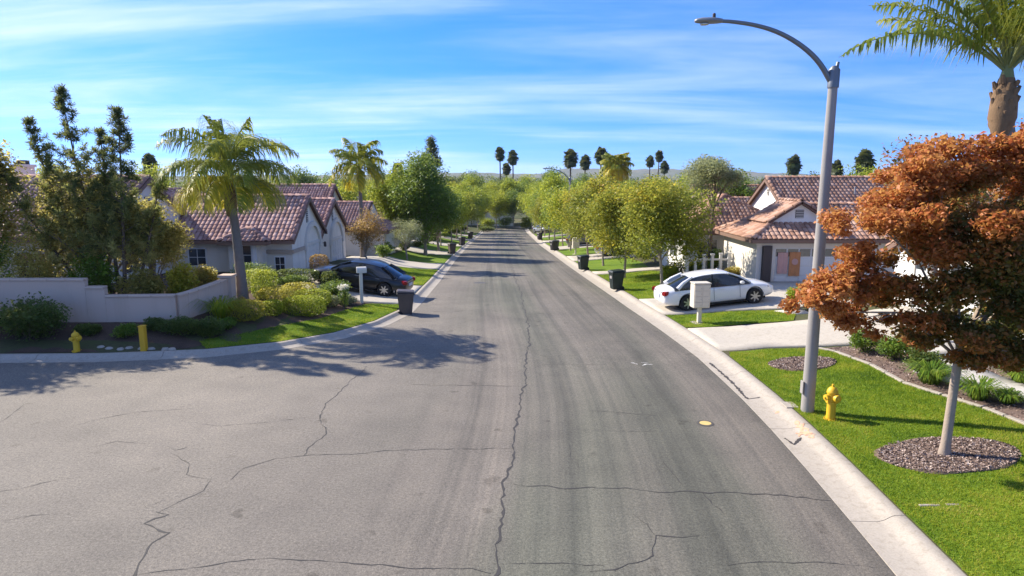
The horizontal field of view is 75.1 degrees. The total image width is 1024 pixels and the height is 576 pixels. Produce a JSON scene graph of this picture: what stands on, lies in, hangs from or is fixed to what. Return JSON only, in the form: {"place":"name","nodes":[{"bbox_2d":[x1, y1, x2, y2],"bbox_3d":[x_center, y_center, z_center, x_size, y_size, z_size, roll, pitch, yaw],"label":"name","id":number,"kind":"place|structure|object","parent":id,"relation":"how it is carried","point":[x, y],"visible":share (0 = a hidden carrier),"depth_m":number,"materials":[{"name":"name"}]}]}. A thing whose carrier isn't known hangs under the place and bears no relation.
{"place":"outdoors","nodes":[
{"label":"outdoors","id":0,"kind":"place"},
{"bbox_2d":[0,226,479,353],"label":"yard","id":1,"kind":"structure","parent":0,"point":[7,345],"depth_m":21.39,"materials":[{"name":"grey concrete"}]},
{"bbox_2d":[0,274,236,321],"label":"garden wall","id":2,"kind":"structure","parent":1,"relation":"on","point":[82,299],"depth_m":22.50,"materials":[{"name":"paint"}]},
{"bbox_2d":[0,273,370,352],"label":"planting bed","id":3,"kind":"object","parent":1,"relation":"on","point":[178,341],"visible":0.21,"depth_m":22.07,"materials":[{"name":"soil"}]},
{"bbox_2d":[0,233,28,277],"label":"shrub","id":4,"kind":"object","parent":3,"relation":"on","point":[3,248],"visible":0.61,"depth_m":23.50,"materials":[{"name":"green plant"}]},
{"bbox_2d":[0,139,38,252],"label":"leafy tree","id":5,"kind":"object","parent":3,"relation":"on","point":[7,160],"visible":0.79,"depth_m":23.56,"materials":[{"name":"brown plant"}]},
{"bbox_2d":[0,291,72,342],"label":"shrub","id":6,"kind":"object","parent":3,"relation":"on","point":[37,318],"visible":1,"depth_m":21.13,"materials":[{"name":"green plant"}]},
{"bbox_2d":[0,237,77,277],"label":"shrub","id":7,"kind":"object","parent":3,"relation":"on","point":[44,269],"visible":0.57,"depth_m":23.07,"materials":[{"name":"green plant"}]},
{"bbox_2d":[0,83,172,293],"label":"pine tree","id":8,"kind":"object","parent":3,"relation":"on","point":[61,98],"visible":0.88,"depth_m":23.21,"materials":[{"name":"green plant"}]},
{"bbox_2d":[71,322,102,336],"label":"shrub","id":9,"kind":"object","parent":3,"relation":"on","point":[87,329],"visible":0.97,"depth_m":21.68,"materials":[{"name":"green plant"}]},
{"bbox_2d":[64,250,120,293],"bbox_3d":[-14.911,-0.207,23.598,2.130,2.391,1.270,0,10,0],"label":"shrub","id":10,"kind":"object","parent":3,"relation":"on","point":[100,271],"visible":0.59,"depth_m":23.31,"materials":[{"name":"green plant"}]},
{"bbox_2d":[5,158,182,280],"bbox_3d":[-15.159,-1.912,24.222,5.770,5.711,3.366,-2,10,-11],"label":"olive tree","id":11,"kind":"object","parent":3,"relation":"on","point":[73,229],"visible":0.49,"depth_m":23.37,"materials":[{"name":"green plant"}]},
{"bbox_2d":[109,322,138,337],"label":"shrub","id":12,"kind":"object","parent":3,"relation":"on","point":[125,330],"visible":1,"depth_m":21.62,"materials":[{"name":"green plant"}]},
{"bbox_2d":[111,264,168,293],"bbox_3d":[-13.158,0.063,23.677,1.978,1.865,1.069,0,10,0],"label":"shrub","id":13,"kind":"object","parent":3,"relation":"on","point":[148,285],"visible":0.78,"depth_m":23.54,"materials":[{"name":"green plant"}]},
{"bbox_2d":[132,197,194,280],"bbox_3d":[-13.339,-1.281,24.985,2.581,4.240,2.395,9,13,42],"label":"olive tree","id":14,"kind":"object","parent":3,"relation":"on","point":[177,245],"visible":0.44,"depth_m":24.74,"materials":[{"name":"green plant"}]},
{"bbox_2d":[152,315,207,335],"bbox_3d":[-10.956,1.276,22.071,1.966,0.746,1.079,0,10,0],"label":"shrub","id":15,"kind":"object","parent":3,"relation":"on","point":[176,325],"visible":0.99,"depth_m":21.89,"materials":[{"name":"green plant"}]},
{"bbox_2d":[163,259,200,293],"bbox_3d":[-11.941,-0.069,24.020,1.243,2.061,0.974,0,10,0],"label":"shrub","id":16,"kind":"object","parent":3,"relation":"on","point":[179,279],"visible":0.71,"depth_m":23.84,"materials":[{"name":"green plant"}]},
{"bbox_2d":[193,264,218,285],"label":"shrub","id":17,"kind":"object","parent":3,"relation":"on","point":[206,275],"visible":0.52,"depth_m":25.14,"materials":[{"name":"green plant"}]},
{"bbox_2d":[195,315,229,337],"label":"shrub","id":18,"kind":"object","parent":3,"relation":"on","point":[216,327],"visible":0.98,"depth_m":22.11,"materials":[{"name":"green plant"}]},
{"bbox_2d":[185,294,244,318],"bbox_3d":[-10.304,0.698,23.547,2.094,0.789,2.122,0,10,0],"label":"strap leaf plant","id":19,"kind":"object","parent":3,"relation":"on","point":[218,307],"visible":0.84,"depth_m":23.45,"materials":[{"name":"green plant"}]},
{"bbox_2d":[152,115,302,298],"bbox_3d":[-10.723,-2.863,25.338,5.310,7.174,5.336,0,10,0],"label":"queen palm","id":20,"kind":"object","parent":3,"relation":"on","point":[221,149],"visible":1,"depth_m":24.30,"materials":[{"name":"green plant"}]},
{"bbox_2d":[224,299,265,321],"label":"shrub","id":21,"kind":"object","parent":3,"relation":"on","point":[248,310],"visible":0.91,"depth_m":23.77,"materials":[{"name":"green plant"}]},
{"bbox_2d":[250,270,273,298],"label":"shrub","id":22,"kind":"object","parent":3,"relation":"on","point":[263,280],"visible":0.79,"depth_m":26.18,"materials":[{"name":"green plant"}]},
{"bbox_2d":[245,268,278,290],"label":"shrub","id":23,"kind":"object","parent":3,"relation":"on","point":[270,272],"visible":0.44,"depth_m":28.45,"materials":[{"name":"green plant"}]},
{"bbox_2d":[262,299,282,315],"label":"shrub","id":24,"kind":"object","parent":3,"relation":"on","point":[271,306],"visible":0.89,"depth_m":24.82,"materials":[{"name":"green plant"}]},
{"bbox_2d":[255,285,294,305],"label":"shrub","id":25,"kind":"object","parent":3,"relation":"on","point":[289,291],"visible":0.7,"depth_m":25.81,"materials":[{"name":"green plant"}]},
{"bbox_2d":[272,268,319,281],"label":"shrub","id":26,"kind":"object","parent":3,"relation":"on","point":[284,272],"visible":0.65,"depth_m":31.35,"materials":[{"name":"green plant"}]},
{"bbox_2d":[281,294,326,315],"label":"shrub","id":27,"kind":"object","parent":3,"relation":"on","point":[308,309],"visible":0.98,"depth_m":25.53,"materials":[{"name":"green plant"}]},
{"bbox_2d":[294,288,331,306],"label":"shrub","id":28,"kind":"object","parent":3,"relation":"on","point":[327,299],"visible":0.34,"depth_m":27.01,"materials":[{"name":"green plant"}]},
{"bbox_2d":[315,278,351,296],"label":"shrub","id":29,"kind":"object","parent":3,"relation":"on","point":[330,286],"visible":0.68,"depth_m":28.81,"materials":[{"name":"green plant"}]},
{"bbox_2d":[167,187,349,272],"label":"stucco house","id":30,"kind":"structure","parent":1,"relation":"on","point":[301,231],"depth_m":36.95,"materials":[{"name":"paint"}]},
{"bbox_2d":[187,248,207,268],"bbox_3d":[-17.200,-1.628,36.390,1.180,1.120,0.120,0,10,0],"label":"window","id":31,"kind":"structure","parent":30,"relation":"in","point":[196,256],"depth_m":36.40,"materials":[{"name":"glass"}]},
{"bbox_2d":[188,183,399,255],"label":"stucco house","id":32,"kind":"structure","parent":1,"relation":"on","point":[350,210],"depth_m":55.36,"materials":[{"name":"tile"}]},
{"bbox_2d":[200,303,398,348],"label":"lawn","id":33,"kind":"structure","parent":1,"relation":"on","point":[347,311],"depth_m":23.74,"materials":[{"name":"green plant"}]},
{"bbox_2d":[328,137,388,256],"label":"queen palm","id":34,"kind":"object","parent":1,"relation":"on","point":[349,168],"visible":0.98,"depth_m":47.83,"materials":[{"name":"green plant"}]},
{"bbox_2d":[346,207,386,258],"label":"crape myrtle","id":35,"kind":"object","parent":1,"relation":"on","point":[363,233],"visible":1,"depth_m":43.54,"materials":[{"name":"orange plant"}]},
{"bbox_2d":[364,159,409,233],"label":"leafy tree","id":36,"kind":"object","parent":1,"relation":"on","point":[385,209],"visible":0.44,"depth_m":61.09,"materials":[{"name":"green plant"}]},
{"bbox_2d":[397,266,436,284],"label":"lawn","id":37,"kind":"structure","parent":1,"relation":"on","point":[420,275],"depth_m":42.70,"materials":[{"name":"green plant"}]},
{"bbox_2d":[389,250,451,263],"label":"lawn","id":38,"kind":"structure","parent":1,"relation":"on","point":[419,257],"depth_m":56.35,"materials":[{"name":"green plant"}]},
{"bbox_2d":[389,217,424,259],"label":"olive tree","id":39,"kind":"object","parent":38,"relation":"on","point":[406,229],"visible":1,"depth_m":52.92,"materials":[{"name":"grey plant"}]},
{"bbox_2d":[383,147,464,254],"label":"leafy tree","id":40,"kind":"object","parent":38,"relation":"on","point":[425,200],"visible":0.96,"depth_m":58.87,"materials":[{"name":"green plant"}]},
{"bbox_2d":[421,135,446,231],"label":"conifer","id":41,"kind":"object","parent":1,"relation":"on","point":[431,144],"visible":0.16,"depth_m":93.62,"materials":[{"name":"green plant"}]},
{"bbox_2d":[439,238,467,243],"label":"lawn","id":42,"kind":"structure","parent":1,"relation":"on","point":[443,240],"depth_m":88.59,"materials":[{"name":"green plant"}]},
{"bbox_2d":[447,185,474,241],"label":"street tree","id":43,"kind":"object","parent":42,"relation":"on","point":[464,213],"visible":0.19,"depth_m":85.85,"materials":[{"name":"green plant"}]},
{"bbox_2d":[451,189,483,238],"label":"street tree","id":44,"kind":"object","parent":1,"relation":"on","point":[474,216],"visible":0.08,"depth_m":96.13,"materials":[{"name":"green plant"}]},
{"bbox_2d":[35,172,582,180],"bbox_3d":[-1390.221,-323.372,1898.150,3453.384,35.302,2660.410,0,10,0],"label":"hill","id":45,"kind":"structure","parent":0,"point":[573,175],"depth_m":2429.76,"materials":[{"name":"green plant"}]},
{"bbox_2d":[294,263,421,303],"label":"driveway","id":46,"kind":"structure","parent":0,"point":[371,297],"depth_m":31.15,"materials":[{"name":"concrete"}]},
{"bbox_2d":[311,258,414,296],"bbox_3d":[-7.234,-0.658,32.318,4.878,1.469,2.120,9,11,6],"label":"parked car","id":47,"kind":"object","parent":46,"relation":"on","point":[383,278],"visible":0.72,"depth_m":31.50,"materials":[{"name":"black paint"}]},
{"bbox_2d":[337,255,442,269],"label":"driveway","id":48,"kind":"structure","parent":0,"point":[404,263],"depth_m":48.97,"materials":[{"name":"concrete"}]},
{"bbox_2d":[0,226,894,575],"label":"road","id":49,"kind":"structure","parent":0,"point":[512,400],"depth_m":13.17,"materials":[{"name":"grey asphalt"}]},
{"bbox_2d":[0,231,482,362],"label":"kerb","id":50,"kind":"structure","parent":49,"relation":"on","point":[423,292],"depth_m":21.30,"materials":[{"name":"concrete"}]},
{"bbox_2d":[394,289,413,314],"bbox_3d":[-4.499,0.621,27.825,0.840,1.106,0.670,-2,10,-10],"label":"wheeled bin","id":51,"kind":"object","parent":49,"relation":"on","point":[405,300],"visible":0.93,"depth_m":27.56,"materials":[{"name":"grey plastic"}]},
{"bbox_2d":[0,0,1023,175],"label":"sky","id":52,"kind":"structure","parent":0,"point":[539,80],"materials":[{"name":"blue"}]},
{"bbox_2d":[170,180,995,228],"bbox_3d":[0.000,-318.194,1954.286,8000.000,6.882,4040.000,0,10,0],"label":"ground","id":53,"kind":"structure","parent":0,"point":[517,221],"depth_m":199.91,"materials":[{"name":"green plant"}]},
{"bbox_2d":[0,160,185,282],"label":"stucco house","id":54,"kind":"structure","parent":53,"relation":"on","point":[144,188],"depth_m":33.19,"materials":[{"name":"tile"}]},
{"bbox_2d":[274,164,323,183],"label":"background tree","id":55,"kind":"object","parent":53,"relation":"on","point":[304,179],"visible":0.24,"depth_m":157.10,"materials":[{"name":"green plant"}]},
{"bbox_2d":[170,172,797,196],"bbox_3d":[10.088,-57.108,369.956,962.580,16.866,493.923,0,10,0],"label":"distant wood","id":56,"kind":"object","parent":53,"relation":"on","point":[750,180],"depth_m":470.90,"materials":[{"name":"green plant"}]},
{"bbox_2d":[485,189,511,227],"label":"street tree","id":57,"kind":"object","parent":53,"relation":"on","point":[497,208],"visible":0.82,"depth_m":150.04,"materials":[{"name":"green plant"}]},
{"bbox_2d":[499,188,524,227],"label":"street tree","id":58,"kind":"object","parent":53,"relation":"on","point":[512,205],"visible":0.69,"depth_m":151.78,"materials":[{"name":"green plant"}]},
{"bbox_2d":[563,148,578,175],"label":"fan palm","id":59,"kind":"object","parent":53,"relation":"on","point":[570,160],"visible":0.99,"depth_m":161.06,"materials":[{"name":"green plant"}]},
{"bbox_2d":[525,228,966,575],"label":"kerb","id":60,"kind":"structure","parent":53,"relation":"on","point":[898,541],"depth_m":12.82,"materials":[{"name":"concrete"}]},
{"bbox_2d":[608,269,625,289],"bbox_3d":[5.467,-0.425,34.617,0.815,1.074,0.650,-3,10,-15],"label":"wheeled bin","id":61,"kind":"object","parent":60,"relation":"on","point":[616,277],"visible":1,"depth_m":34.37,"materials":[{"name":"grey plastic"}]},
{"bbox_2d":[784,154,802,175],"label":"fan palm","id":62,"kind":"object","parent":53,"relation":"on","point":[793,164],"visible":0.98,"depth_m":146.76,"materials":[{"name":"green plant"}]},
{"bbox_2d":[851,148,876,175],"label":"fan palm","id":63,"kind":"object","parent":53,"relation":"on","point":[864,158],"visible":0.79,"depth_m":117.07,"materials":[{"name":"green plant"}]},
{"bbox_2d":[559,168,877,179],"bbox_3d":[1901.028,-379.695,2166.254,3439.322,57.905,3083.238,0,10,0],"label":"hill","id":64,"kind":"structure","parent":0,"point":[672,173],"depth_m":2698.40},
{"bbox_2d":[528,228,968,575],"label":"yard","id":65,"kind":"structure","parent":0,"point":[652,263],"depth_m":24.24,"materials":[{"name":"green plant"}]},
{"bbox_2d":[535,169,571,239],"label":"street tree","id":66,"kind":"object","parent":65,"relation":"on","point":[554,183],"visible":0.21,"depth_m":85.51,"materials":[{"name":"green plant"}]},
{"bbox_2d":[542,236,566,239],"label":"lawn","id":67,"kind":"structure","parent":65,"relation":"on","point":[552,238],"depth_m":98.76,"materials":[{"name":"green plant"}]},
{"bbox_2d":[526,195,558,238],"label":"street tree","id":68,"kind":"object","parent":67,"relation":"on","point":[538,204],"visible":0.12,"depth_m":95.95,"materials":[{"name":"green plant"}]},
{"bbox_2d":[546,241,567,245],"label":"lawn","id":69,"kind":"structure","parent":65,"relation":"on","point":[564,244],"depth_m":82.02,"materials":[{"name":"green plant"}]},
{"bbox_2d":[539,183,572,245],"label":"street tree","id":70,"kind":"object","parent":69,"relation":"on","point":[543,212],"visible":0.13,"depth_m":76.12,"materials":[{"name":"green plant"}]},
{"bbox_2d":[557,247,595,255],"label":"lawn","id":71,"kind":"structure","parent":65,"relation":"on","point":[579,251],"depth_m":65.82,"materials":[{"name":"green plant"}]},
{"bbox_2d":[540,181,582,250],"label":"street tree","id":72,"kind":"object","parent":71,"relation":"on","point":[555,204],"visible":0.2,"depth_m":67.08,"materials":[{"name":"green plant"}]},
{"bbox_2d":[557,184,597,254],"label":"street tree","id":73,"kind":"object","parent":65,"relation":"on","point":[575,230],"visible":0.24,"depth_m":56.70,"materials":[{"name":"green plant"}]},
{"bbox_2d":[575,257,646,270],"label":"lawn","id":74,"kind":"structure","parent":65,"relation":"on","point":[609,264],"depth_m":48.72,"materials":[{"name":"green plant"}]},
{"bbox_2d":[565,170,624,265],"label":"street tree","id":75,"kind":"object","parent":74,"relation":"on","point":[594,185],"visible":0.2,"depth_m":47.31,"materials":[{"name":"green plant"}]},
{"bbox_2d":[599,152,634,181],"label":"queen palm","id":76,"kind":"object","parent":65,"relation":"on","point":[617,165],"visible":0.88,"depth_m":109.05,"materials":[{"name":"green plant"}]},
{"bbox_2d":[597,270,671,298],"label":"lawn","id":77,"kind":"structure","parent":65,"relation":"on","point":[629,288],"depth_m":36.08,"materials":[{"name":"green plant"}]},
{"bbox_2d":[575,182,680,277],"bbox_3d":[6.721,-3.287,39.581,6.330,6.002,5.761,0,10,0],"label":"street tree","id":78,"kind":"object","parent":77,"relation":"on","point":[609,236],"visible":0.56,"depth_m":38.80,"materials":[{"name":"green plant"}]},
{"bbox_2d":[613,174,727,283],"bbox_3d":[7.930,-2.820,34.260,5.437,6.119,5.774,0,10,0],"label":"street tree","id":79,"kind":"object","parent":77,"relation":"on","point":[656,222],"visible":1,"depth_m":33.36,"materials":[{"name":"green plant"}]},
{"bbox_2d":[684,252,732,271],"bbox_3d":[10.850,-1.130,36.889,2.700,1.703,0.200,0,10,0],"label":"white railing","id":80,"kind":"object","parent":65,"relation":"on","point":[720,258],"visible":0.59,"depth_m":36.78,"materials":[{"name":"paint"}]},
{"bbox_2d":[680,153,748,268],"bbox_3d":[11.184,-4.099,38.103,3.841,7.159,3.568,9,13,42],"label":"leafy tree","id":81,"kind":"object","parent":65,"relation":"on","point":[708,168],"visible":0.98,"depth_m":37.31,"materials":[{"name":"green plant"}]},
{"bbox_2d":[666,309,795,327],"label":"lawn","id":82,"kind":"structure","parent":65,"relation":"on","point":[732,318],"depth_m":25.18,"materials":[{"name":"green plant"}]},
{"bbox_2d":[690,281,711,323],"bbox_3d":[7.050,0.605,24.993,0.660,1.670,0.520,-1,10,-6],"label":"cluster mailbox","id":83,"kind":"object","parent":82,"relation":"on","point":[700,291],"visible":0.93,"depth_m":24.74,"materials":[{"name":"grey metal"}]},
{"bbox_2d":[711,168,755,196],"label":"background tree","id":84,"kind":"object","parent":65,"relation":"on","point":[742,189],"visible":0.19,"depth_m":60.51,"materials":[{"name":"green plant"}]},
{"bbox_2d":[661,175,902,281],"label":"stucco house","id":85,"kind":"structure","parent":65,"relation":"on","point":[764,225],"depth_m":35.00,"materials":[{"name":"tile"}]},
{"bbox_2d":[788,252,800,275],"bbox_3d":[14.080,-1.191,33.168,0.560,1.200,0.058,0,10,0],"label":"banner","id":86,"kind":"object","parent":85,"relation":"attached to","point":[794,264],"visible":1,"depth_m":33.15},
{"bbox_2d":[774,248,843,280],"bbox_3d":[15.200,-1.067,33.275,4.200,1.880,0.050,0,10,0],"label":"garage door","id":87,"kind":"structure","parent":85,"relation":"in","point":[806,260],"depth_m":33.22,"materials":[{"name":"white metal"}]},
{"bbox_2d":[729,347,1023,575],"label":"lawn","id":88,"kind":"structure","parent":65,"relation":"on","point":[1001,546],"depth_m":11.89,"materials":[{"name":"green plant"}]},
{"bbox_2d":[694,13,839,412],"bbox_3d":[5.430,-1.376,14.784,3.123,8.990,0.300,0,10,3],"label":"street lamp","id":89,"kind":"object","parent":88,"relation":"on","point":[808,382],"visible":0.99,"depth_m":14.50,"materials":[{"name":"metal"}]},
{"bbox_2d":[768,356,836,370],"bbox_3d":[8.300,2.129,19.028,1.898,0.268,1.388,0,10,0],"label":"mulch ring","id":90,"kind":"object","parent":88,"relation":"on","point":[791,363],"visible":0.81,"depth_m":18.96,"materials":[{"name":"gravel"}]},
{"bbox_2d":[823,384,840,420],"bbox_3d":[7.107,2.570,14.806,0.367,0.885,0.347,3,10,19],"label":"fire hydrant","id":91,"kind":"object","parent":88,"relation":"on","point":[832,397],"visible":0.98,"depth_m":14.74,"materials":[{"name":"yellow metal"}]},
{"bbox_2d":[874,436,1021,474],"bbox_3d":[8.322,3.160,12.742,2.577,0.310,1.630,0,10,0],"label":"mulch ring","id":92,"kind":"object","parent":88,"relation":"on","point":[969,455],"visible":0.95,"depth_m":12.62,"materials":[{"name":"gravel"}]},
{"bbox_2d":[777,118,1023,455],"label":"autumn tree","id":93,"kind":"object","parent":92,"relation":"on","point":[924,225],"visible":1,"depth_m":11.75,"materials":[{"name":"orange plant"}]},
{"bbox_2d":[819,347,1023,424],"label":"bed edging","id":94,"kind":"object","parent":65,"relation":"on","point":[1014,419],"visible":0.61,"depth_m":16.14,"materials":[{"name":"concrete"}]},
{"bbox_2d":[827,341,1023,420],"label":"planting bed","id":95,"kind":"object","parent":65,"relation":"on","point":[1015,410],"visible":0.23,"depth_m":17.05,"materials":[{"name":"grey gravel"}]},
{"bbox_2d":[847,328,883,352],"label":"shrub","id":96,"kind":"object","parent":95,"relation":"on","point":[857,339],"visible":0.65,"depth_m":19.44,"materials":[{"name":"green plant"}]},
{"bbox_2d":[875,334,911,361],"bbox_3d":[10.762,1.697,18.627,1.104,0.830,0.892,3,10,16],"label":"shrub","id":97,"kind":"object","parent":95,"relation":"on","point":[890,345],"visible":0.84,"depth_m":18.56,"materials":[{"name":"green plant"}]},
{"bbox_2d":[903,347,944,368],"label":"shrub","id":98,"kind":"object","parent":95,"relation":"on","point":[926,356],"visible":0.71,"depth_m":17.49,"materials":[{"name":"green plant"}]},
{"bbox_2d":[840,0,1023,368],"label":"queen palm","id":99,"kind":"object","parent":95,"relation":"on","point":[1005,28],"visible":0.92,"depth_m":16.11,"materials":[{"name":"green plant"}]},
{"bbox_2d":[878,134,997,323],"bbox_3d":[12.435,-1.272,19.480,3.523,6.468,3.760,-2,10,-14],"label":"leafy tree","id":100,"kind":"object","parent":95,"relation":"on","point":[954,202],"visible":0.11,"depth_m":18.86,"materials":[{"name":"green plant"}]},
{"bbox_2d":[898,359,977,384],"bbox_3d":[10.423,2.162,16.544,1.596,0.556,1.515,0,10,0],"label":"strap leaf plant","id":101,"kind":"object","parent":95,"relation":"on","point":[927,374],"visible":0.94,"depth_m":16.50,"materials":[{"name":"green plant"}]},
{"bbox_2d":[946,374,1021,400],"bbox_3d":[10.751,2.362,15.341,1.376,0.510,1.392,0,10,0],"label":"strap leaf plant","id":102,"kind":"object","parent":95,"relation":"on","point":[975,390],"visible":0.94,"depth_m":15.18,"materials":[{"name":"green plant"}]},
{"bbox_2d":[987,387,1023,404],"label":"strap leaf plant","id":103,"kind":"object","parent":95,"relation":"on","point":[1010,398],"visible":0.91,"depth_m":14.86,"materials":[{"name":"green plant"}]},
{"bbox_2d":[885,191,994,314],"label":"stucco house","id":104,"kind":"structure","parent":65,"relation":"on","point":[910,267],"depth_m":25.39,"materials":[{"name":"white paint"}]},
{"bbox_2d":[639,281,895,314],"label":"driveway","id":105,"kind":"structure","parent":0,"point":[772,300],"depth_m":27.85,"materials":[{"name":"concrete"}]},
{"bbox_2d":[652,268,772,310],"bbox_3d":[8.523,-0.051,28.271,4.878,1.469,2.120,-6,10,-5],"label":"parked car","id":106,"kind":"object","parent":105,"relation":"on","point":[726,287],"visible":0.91,"depth_m":27.51,"materials":[{"name":"white paint"}]},
{"bbox_2d":[688,306,961,350],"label":"driveway","id":107,"kind":"structure","parent":0,"point":[788,334],"depth_m":22.24,"materials":[{"name":"concrete"}]},
{"bbox_2d":[904,340,1023,399],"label":"path","id":108,"kind":"structure","parent":0,"point":[1010,382],"depth_m":16.65,"materials":[{"name":"concrete"}]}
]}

